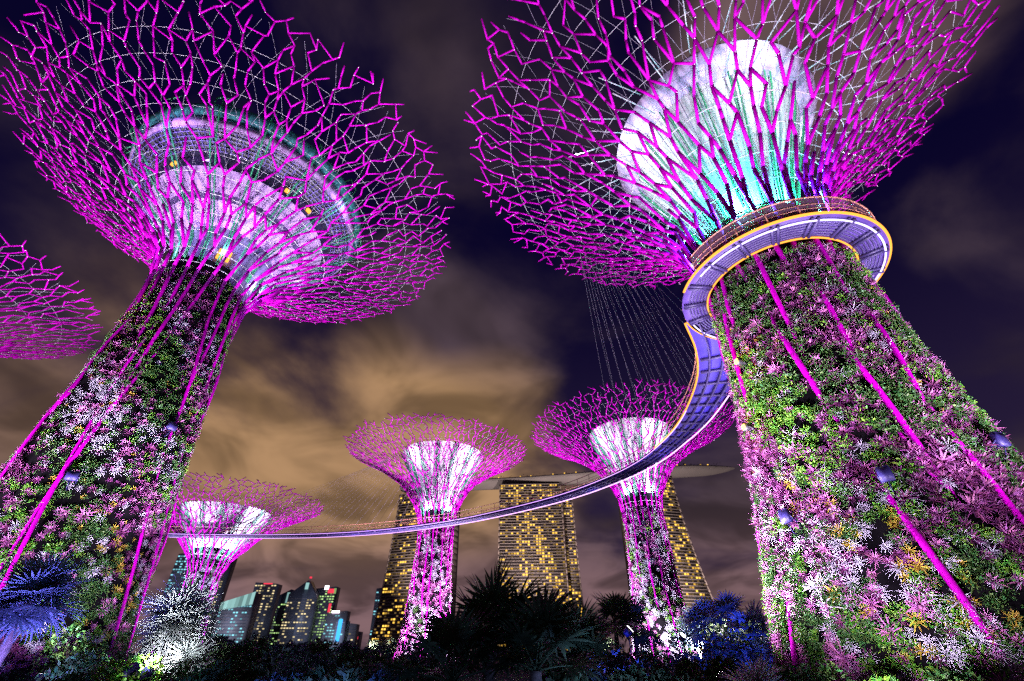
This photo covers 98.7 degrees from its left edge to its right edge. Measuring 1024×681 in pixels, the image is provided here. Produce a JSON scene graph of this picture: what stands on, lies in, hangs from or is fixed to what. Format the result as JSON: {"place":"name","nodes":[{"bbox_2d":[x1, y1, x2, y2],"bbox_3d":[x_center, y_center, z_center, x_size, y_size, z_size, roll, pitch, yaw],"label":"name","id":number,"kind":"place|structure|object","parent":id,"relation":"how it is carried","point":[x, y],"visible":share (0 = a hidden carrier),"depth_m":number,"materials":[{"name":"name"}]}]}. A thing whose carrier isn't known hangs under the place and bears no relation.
{"place":"outdoors","nodes":[
{"label":"outdoors","id":0,"kind":"place"},
{"bbox_2d":[139,553,189,653],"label":"office tower","id":1,"kind":"structure","parent":0,"point":[179,567],"depth_m":943.29,"materials":[{"name":"grey glass"}]},
{"bbox_2d":[204,552,239,640],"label":"office tower","id":2,"kind":"structure","parent":0,"point":[226,577],"depth_m":1034.38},
{"bbox_2d":[211,592,262,653],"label":"office tower","id":3,"kind":"structure","parent":0,"point":[240,612],"depth_m":850.00,"materials":[{"name":"glass"}]},
{"bbox_2d":[250,582,282,640],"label":"office tower","id":4,"kind":"structure","parent":0,"point":[270,592],"depth_m":989.70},
{"bbox_2d":[268,589,293,646],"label":"office tower","id":5,"kind":"structure","parent":0,"point":[278,616],"depth_m":1043.16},
{"bbox_2d":[277,577,319,653],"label":"office tower","id":6,"kind":"structure","parent":0,"point":[300,615],"depth_m":953.07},
{"bbox_2d":[311,585,340,643],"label":"office tower","id":7,"kind":"structure","parent":0,"point":[327,594],"depth_m":997.17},
{"bbox_2d":[322,603,350,647],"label":"office tower","id":8,"kind":"structure","parent":0,"point":[333,617],"depth_m":920.31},
{"bbox_2d":[331,619,349,653],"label":"office tower","id":9,"kind":"structure","parent":0,"point":[341,631],"depth_m":803.57,"materials":[{"name":"blue glass"}]},
{"bbox_2d":[347,623,359,645],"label":"office tower","id":10,"kind":"structure","parent":0,"point":[353,632],"depth_m":928.92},
{"bbox_2d":[357,631,362,647],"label":"office tower","id":11,"kind":"structure","parent":0,"point":[359,639],"depth_m":992.88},
{"bbox_2d":[367,588,381,647],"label":"office tower","id":12,"kind":"structure","parent":0,"point":[377,596],"depth_m":967.00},
{"bbox_2d":[131,653,704,680],"bbox_3d":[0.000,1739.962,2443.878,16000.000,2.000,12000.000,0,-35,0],"label":"ground","id":13,"kind":"structure","parent":0,"point":[523,676],"depth_m":39.48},
{"bbox_2d":[0,669,45,680],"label":"shrub","id":14,"kind":"object","parent":13,"relation":"on","point":[11,675],"visible":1,"depth_m":10.70,"materials":[{"name":"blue plant"}]},
{"bbox_2d":[0,548,95,666],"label":"fan palm","id":15,"kind":"object","parent":13,"relation":"on","point":[41,581],"visible":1,"depth_m":16.26,"materials":[{"name":"blue plant"}]},
{"bbox_2d":[0,234,102,359],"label":"supertree","id":16,"kind":"object","parent":13,"relation":"on","point":[12,346],"visible":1,"depth_m":58.59,"materials":[{"name":"paint"}]},
{"bbox_2d":[39,671,94,680],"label":"shrub","id":17,"kind":"object","parent":13,"relation":"on","point":[74,676],"visible":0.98,"depth_m":11.41,"materials":[{"name":"green plant"}]},
{"bbox_2d":[36,647,114,680],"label":"shrub","id":18,"kind":"object","parent":13,"relation":"on","point":[66,667],"visible":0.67,"depth_m":15.80,"materials":[{"name":"green plant"}]},
{"bbox_2d":[30,624,133,680],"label":"shrub","id":19,"kind":"object","parent":13,"relation":"on","point":[60,654],"visible":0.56,"depth_m":24.13,"materials":[{"name":"green plant"}]},
{"bbox_2d":[90,653,165,680],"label":"shrub","id":20,"kind":"object","parent":13,"relation":"on","point":[115,675],"visible":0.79,"depth_m":14.97,"materials":[{"name":"green plant"}]},
{"bbox_2d":[122,662,139,680],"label":"floodlight","id":21,"kind":"object","parent":13,"relation":"on","point":[131,670],"visible":0.92,"depth_m":14.31,"materials":[{"name":"grey metal"}]},
{"bbox_2d":[135,666,155,680],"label":"floodlight","id":22,"kind":"object","parent":13,"relation":"on","point":[150,672],"visible":0.73,"depth_m":14.78,"materials":[{"name":"grey metal"}]},
{"bbox_2d":[123,572,230,680],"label":"fan palm","id":23,"kind":"object","parent":13,"relation":"on","point":[175,615],"visible":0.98,"depth_m":18.20,"materials":[{"name":"green plant"}]},
{"bbox_2d":[158,636,217,677],"bbox_3d":[-11.767,12.088,15.925,2.214,2.369,2.215,0,-35,0],"label":"fan palm","id":24,"kind":"object","parent":13,"relation":"on","point":[195,653],"visible":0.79,"depth_m":16.06,"materials":[{"name":"green plant"}]},
{"bbox_2d":[157,656,224,680],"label":"shrub","id":25,"kind":"object","parent":13,"relation":"on","point":[185,675],"visible":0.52,"depth_m":14.05,"materials":[{"name":"green plant"}]},
{"bbox_2d":[143,633,268,680],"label":"bush","id":26,"kind":"object","parent":13,"relation":"on","point":[262,641],"visible":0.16,"depth_m":19.71,"materials":[{"name":"green plant"}]},
{"bbox_2d":[168,656,267,680],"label":"bush","id":27,"kind":"object","parent":13,"relation":"on","point":[226,670],"visible":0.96,"depth_m":13.44,"materials":[{"name":"green plant"}]},
{"bbox_2d":[202,634,240,654],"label":"tree","id":28,"kind":"object","parent":13,"relation":"on","point":[229,641],"visible":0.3,"depth_m":56.51,"materials":[{"name":"green plant"}]},
{"bbox_2d":[0,0,454,680],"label":"supertree","id":29,"kind":"object","parent":13,"relation":"on","point":[242,206],"visible":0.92,"depth_m":39.50,"materials":[{"name":"paint"}]},
{"bbox_2d":[147,472,323,662],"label":"supertree","id":30,"kind":"object","parent":13,"relation":"on","point":[211,559],"visible":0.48,"depth_m":93.93,"materials":[{"name":"paint"}]},
{"bbox_2d":[205,631,276,666],"bbox_3d":[-13.872,16.285,22.163,4.126,2.675,3.375,0,-35,0],"label":"bush","id":31,"kind":"object","parent":13,"relation":"on","point":[254,635],"visible":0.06,"depth_m":22.28,"materials":[{"name":"green plant"}]},
{"bbox_2d":[205,641,296,677],"bbox_3d":[-10.965,13.864,18.346,3.683,2.176,2.728,0,-35,0],"label":"bush","id":32,"kind":"object","parent":13,"relation":"on","point":[236,653],"visible":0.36,"depth_m":18.34,"materials":[{"name":"green plant"}]},
{"bbox_2d":[234,636,271,647],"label":"tree","id":33,"kind":"object","parent":13,"relation":"on","point":[257,646],"depth_m":65.97,"materials":[{"name":"green plant"}]},
{"bbox_2d":[255,671,303,680],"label":"bush","id":34,"kind":"object","parent":13,"relation":"on","point":[275,677],"visible":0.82,"depth_m":12.65,"materials":[{"name":"blue plant"}]},
{"bbox_2d":[273,639,308,655],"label":"tree","id":35,"kind":"object","parent":13,"relation":"on","point":[289,644],"visible":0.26,"depth_m":73.47,"materials":[{"name":"green plant"}]},
{"bbox_2d":[259,643,333,680],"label":"bush","id":36,"kind":"object","parent":13,"relation":"on","point":[303,664],"visible":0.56,"depth_m":17.32,"materials":[{"name":"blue plant"}]},
{"bbox_2d":[294,644,344,670],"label":"bush","id":37,"kind":"object","parent":13,"relation":"on","point":[323,651],"visible":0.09,"depth_m":20.75,"materials":[{"name":"green plant"}]},
{"bbox_2d":[303,637,339,654],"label":"tree","id":38,"kind":"object","parent":13,"relation":"on","point":[319,644],"visible":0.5,"depth_m":69.42,"materials":[{"name":"green plant"}]},
{"bbox_2d":[290,660,369,680],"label":"bush","id":39,"kind":"object","parent":13,"relation":"on","point":[345,673],"visible":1,"depth_m":12.75,"materials":[{"name":"green plant"}]},
{"bbox_2d":[316,641,411,678],"bbox_3d":[-6.343,14.258,18.933,4.578,2.239,3.072,0,-35,0],"label":"bush","id":40,"kind":"object","parent":13,"relation":"on","point":[388,652],"visible":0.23,"depth_m":19.17,"materials":[{"name":"green plant"}]},
{"bbox_2d":[337,640,391,660],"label":"tree","id":41,"kind":"object","parent":13,"relation":"on","point":[345,644],"visible":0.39,"depth_m":64.61,"materials":[{"name":"green plant"}]},
{"bbox_2d":[332,648,419,680],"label":"bush","id":42,"kind":"object","parent":13,"relation":"on","point":[355,654],"visible":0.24,"depth_m":16.53,"materials":[{"name":"green plant"}]},
{"bbox_2d":[366,637,397,653],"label":"tree","id":43,"kind":"object","parent":13,"relation":"on","point":[378,641],"visible":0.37,"depth_m":78.11,"materials":[{"name":"green plant"}]},
{"bbox_2d":[368,668,400,680],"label":"bush","id":44,"kind":"object","parent":13,"relation":"on","point":[377,675],"visible":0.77,"depth_m":12.12,"materials":[{"name":"blue plant"}]},
{"bbox_2d":[367,648,442,678],"bbox_3d":[-3.852,12.065,15.756,2.231,2.096,3.201,-16,-39,22],"label":"bush","id":45,"kind":"object","parent":13,"relation":"on","point":[416,657],"visible":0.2,"depth_m":16.12,"materials":[{"name":"green plant"}]},
{"bbox_2d":[383,653,443,680],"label":"bush","id":46,"kind":"object","parent":13,"relation":"on","point":[409,662],"visible":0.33,"depth_m":15.16,"materials":[{"name":"green plant"}]},
{"bbox_2d":[370,493,460,652],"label":"hotel tower","id":47,"kind":"structure","parent":13,"relation":"on","point":[392,603],"depth_m":576.71,"materials":[{"name":"yellow"}]},
{"bbox_2d":[343,412,526,663],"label":"supertree","id":48,"kind":"object","parent":13,"relation":"on","point":[442,486],"visible":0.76,"depth_m":91.70,"materials":[{"name":"paint"}]},
{"bbox_2d":[372,600,543,680],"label":"fan palm","id":49,"kind":"object","parent":13,"relation":"on","point":[461,637],"visible":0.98,"depth_m":11.34,"materials":[{"name":"green plant"}]},
{"bbox_2d":[414,551,553,680],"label":"fan palm","id":50,"kind":"object","parent":13,"relation":"on","point":[488,593],"visible":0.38,"depth_m":12.84,"materials":[{"name":"green plant"}]},
{"bbox_2d":[496,483,570,653],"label":"hotel tower","id":51,"kind":"structure","parent":13,"relation":"on","point":[532,541],"depth_m":566.49,"materials":[{"name":"yellow"}]},
{"bbox_2d":[499,485,566,648],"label":"dim window","id":52,"kind":"structure","parent":51,"relation":"in","point":[506,485],"depth_m":565.58,"materials":[{"name":"glass"}]},
{"bbox_2d":[399,463,734,492],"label":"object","id":53,"kind":"structure","parent":51,"relation":"on","point":[684,470],"depth_m":604.12,"materials":[{"name":"grey concrete"}]},
{"bbox_2d":[485,582,610,680],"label":"fan palm","id":54,"kind":"object","parent":13,"relation":"on","point":[537,624],"visible":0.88,"depth_m":11.74,"materials":[{"name":"green plant"}]},
{"bbox_2d":[541,662,588,680],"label":"bush","id":55,"kind":"object","parent":13,"relation":"on","point":[548,675],"visible":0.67,"depth_m":11.74,"materials":[{"name":"green plant"}]},
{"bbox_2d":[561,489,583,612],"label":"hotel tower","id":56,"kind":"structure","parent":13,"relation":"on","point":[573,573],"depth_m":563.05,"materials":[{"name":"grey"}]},
{"bbox_2d":[535,596,630,672],"bbox_3d":[2.343,10.700,14.850,3.698,3.386,4.246,0,-35,0],"label":"fan palm","id":57,"kind":"object","parent":13,"relation":"on","point":[598,646],"visible":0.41,"depth_m":14.43,"materials":[{"name":"green plant"}]},
{"bbox_2d":[561,643,652,677],"bbox_3d":[3.952,14.167,19.001,4.997,2.485,3.024,15,-38,-20],"label":"bush","id":58,"kind":"object","parent":13,"relation":"on","point":[614,653],"visible":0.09,"depth_m":19.18,"materials":[{"name":"green plant"}]},
{"bbox_2d":[592,591,645,649],"bbox_3d":[7.995,22.211,33.304,4.673,5.996,4.344,0,-35,0],"label":"fan palm","id":59,"kind":"object","parent":13,"relation":"on","point":[615,607],"visible":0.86,"depth_m":33.79,"materials":[{"name":"green plant"}]},
{"bbox_2d":[584,652,660,680],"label":"bush","id":60,"kind":"object","parent":13,"relation":"on","point":[620,661],"visible":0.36,"depth_m":13.58,"materials":[{"name":"green plant"}]},
{"bbox_2d":[623,625,632,661],"bbox_3d":[5.310,14.115,19.411,0.452,2.578,0.443,21,-40,-27],"label":"floodlight","id":61,"kind":"object","parent":13,"relation":"on","point":[628,632],"visible":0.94,"depth_m":19.89,"materials":[{"name":"grey metal"}]},
{"bbox_2d":[530,378,735,666],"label":"supertree","id":62,"kind":"object","parent":13,"relation":"on","point":[655,584],"visible":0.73,"depth_m":76.14,"materials":[{"name":"paint"}]},
{"bbox_2d":[592,643,675,678],"bbox_3d":[5.713,15.661,20.845,4.898,2.168,2.781,28,-44,-33],"label":"bush","id":63,"kind":"object","parent":13,"relation":"on","point":[649,657],"visible":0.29,"depth_m":21.06,"materials":[{"name":"green plant"}]},
{"bbox_2d":[617,598,659,659],"bbox_3d":[10.201,24.634,36.346,4.007,5.571,4.151,-21,-40,27],"label":"fan palm","id":64,"kind":"object","parent":13,"relation":"on","point":[636,613],"visible":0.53,"depth_m":36.92,"materials":[{"name":"green plant"}]},
{"bbox_2d":[607,661,698,680],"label":"bush","id":65,"kind":"object","parent":13,"relation":"on","point":[633,673],"visible":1,"depth_m":11.94,"materials":[{"name":"green plant"}]},
{"bbox_2d":[617,477,719,652],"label":"hotel tower","id":66,"kind":"structure","parent":13,"relation":"on","point":[692,580],"depth_m":532.16,"materials":[{"name":"yellow"}]},
{"bbox_2d":[679,633,685,650],"bbox_3d":[10.578,19.281,26.681,0.452,2.578,0.443,-8,-36,11],"label":"floodlight","id":67,"kind":"object","parent":13,"relation":"on","point":[682,636],"visible":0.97,"depth_m":27.17,"materials":[{"name":"grey metal"}]},
{"bbox_2d":[668,619,721,657],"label":"bush","id":68,"kind":"object","parent":13,"relation":"on","point":[687,641],"visible":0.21,"depth_m":57.49,"materials":[{"name":"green plant"}]},
{"bbox_2d":[674,595,718,665],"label":"fan palm","id":69,"kind":"object","parent":13,"relation":"on","point":[693,615],"visible":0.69,"depth_m":40.52,"materials":[{"name":"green plant"}]},
{"bbox_2d":[634,629,771,679],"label":"bush","id":70,"kind":"object","parent":13,"relation":"on","point":[711,655],"visible":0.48,"depth_m":22.67,"materials":[{"name":"blue plant"}]},
{"bbox_2d":[673,654,739,680],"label":"bush","id":71,"kind":"object","parent":13,"relation":"on","point":[713,670],"visible":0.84,"depth_m":15.74,"materials":[{"name":"green plant"}]},
{"bbox_2d":[701,588,746,655],"bbox_3d":[19.300,25.492,38.376,4.414,6.523,4.860,0,-35,0],"label":"fan palm","id":72,"kind":"object","parent":13,"relation":"on","point":[723,606],"visible":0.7,"depth_m":39.24,"materials":[{"name":"green plant"}]},
{"bbox_2d":[696,620,767,668],"bbox_3d":[12.828,17.910,25.048,4.797,3.367,3.486,0,-35,0],"label":"bush","id":73,"kind":"object","parent":13,"relation":"on","point":[722,629],"visible":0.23,"depth_m":25.31,"materials":[{"name":"green plant"}]},
{"bbox_2d":[712,629,771,673],"bbox_3d":[13.423,17.099,23.583,4.776,2.992,3.605,-12,-37,16],"label":"bush","id":74,"kind":"object","parent":13,"relation":"on","point":[738,646],"visible":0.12,"depth_m":23.63,"materials":[{"name":"blue plant"}]},
{"bbox_2d":[464,0,1023,680],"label":"supertree","id":75,"kind":"object","parent":13,"relation":"on","point":[884,468],"visible":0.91,"depth_m":22.79,"materials":[{"name":"plant"}]},
{"bbox_2d":[722,598,769,661],"bbox_3d":[17.367,21.380,31.410,4.640,5.157,4.930,0,-35,0],"label":"fan palm","id":76,"kind":"object","parent":13,"relation":"on","point":[753,614],"visible":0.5,"depth_m":31.84,"materials":[{"name":"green plant"}]},
{"bbox_2d":[716,653,788,680],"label":"fan palm","id":77,"kind":"object","parent":13,"relation":"on","point":[760,672],"visible":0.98,"depth_m":13.45,"materials":[{"name":"green plant"}]},
{"bbox_2d":[747,636,771,667],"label":"bush","id":78,"kind":"object","parent":13,"relation":"on","point":[760,641],"visible":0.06,"depth_m":21.80,"materials":[{"name":"blue plant"}]},
{"bbox_2d":[772,661,825,680],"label":"shrub","id":79,"kind":"object","parent":13,"relation":"on","point":[799,675],"visible":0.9,"depth_m":13.26,"materials":[{"name":"green plant"}]},
{"bbox_2d":[815,661,870,680],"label":"shrub","id":80,"kind":"object","parent":13,"relation":"on","point":[827,673],"visible":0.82,"depth_m":13.30,"materials":[{"name":"green plant"}]},
{"bbox_2d":[864,669,902,680],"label":"shrub","id":81,"kind":"object","parent":13,"relation":"on","point":[879,676],"visible":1,"depth_m":12.86,"materials":[{"name":"green plant"}]},
{"bbox_2d":[923,668,985,680],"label":"shrub","id":82,"kind":"object","parent":13,"relation":"on","point":[951,676],"visible":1,"depth_m":12.04,"materials":[{"name":"green plant"}]},
{"bbox_2d":[168,254,730,538],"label":"walkway","id":83,"kind":"structure","parent":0,"point":[710,390],"depth_m":54.93,"materials":[{"name":"metal"}]},
{"bbox_2d":[682,196,891,339],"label":"ring walkway","id":84,"kind":"structure","parent":83,"relation":"attached to","point":[868,239],"depth_m":26.61,"materials":[{"name":"purple metal"}]}
]}

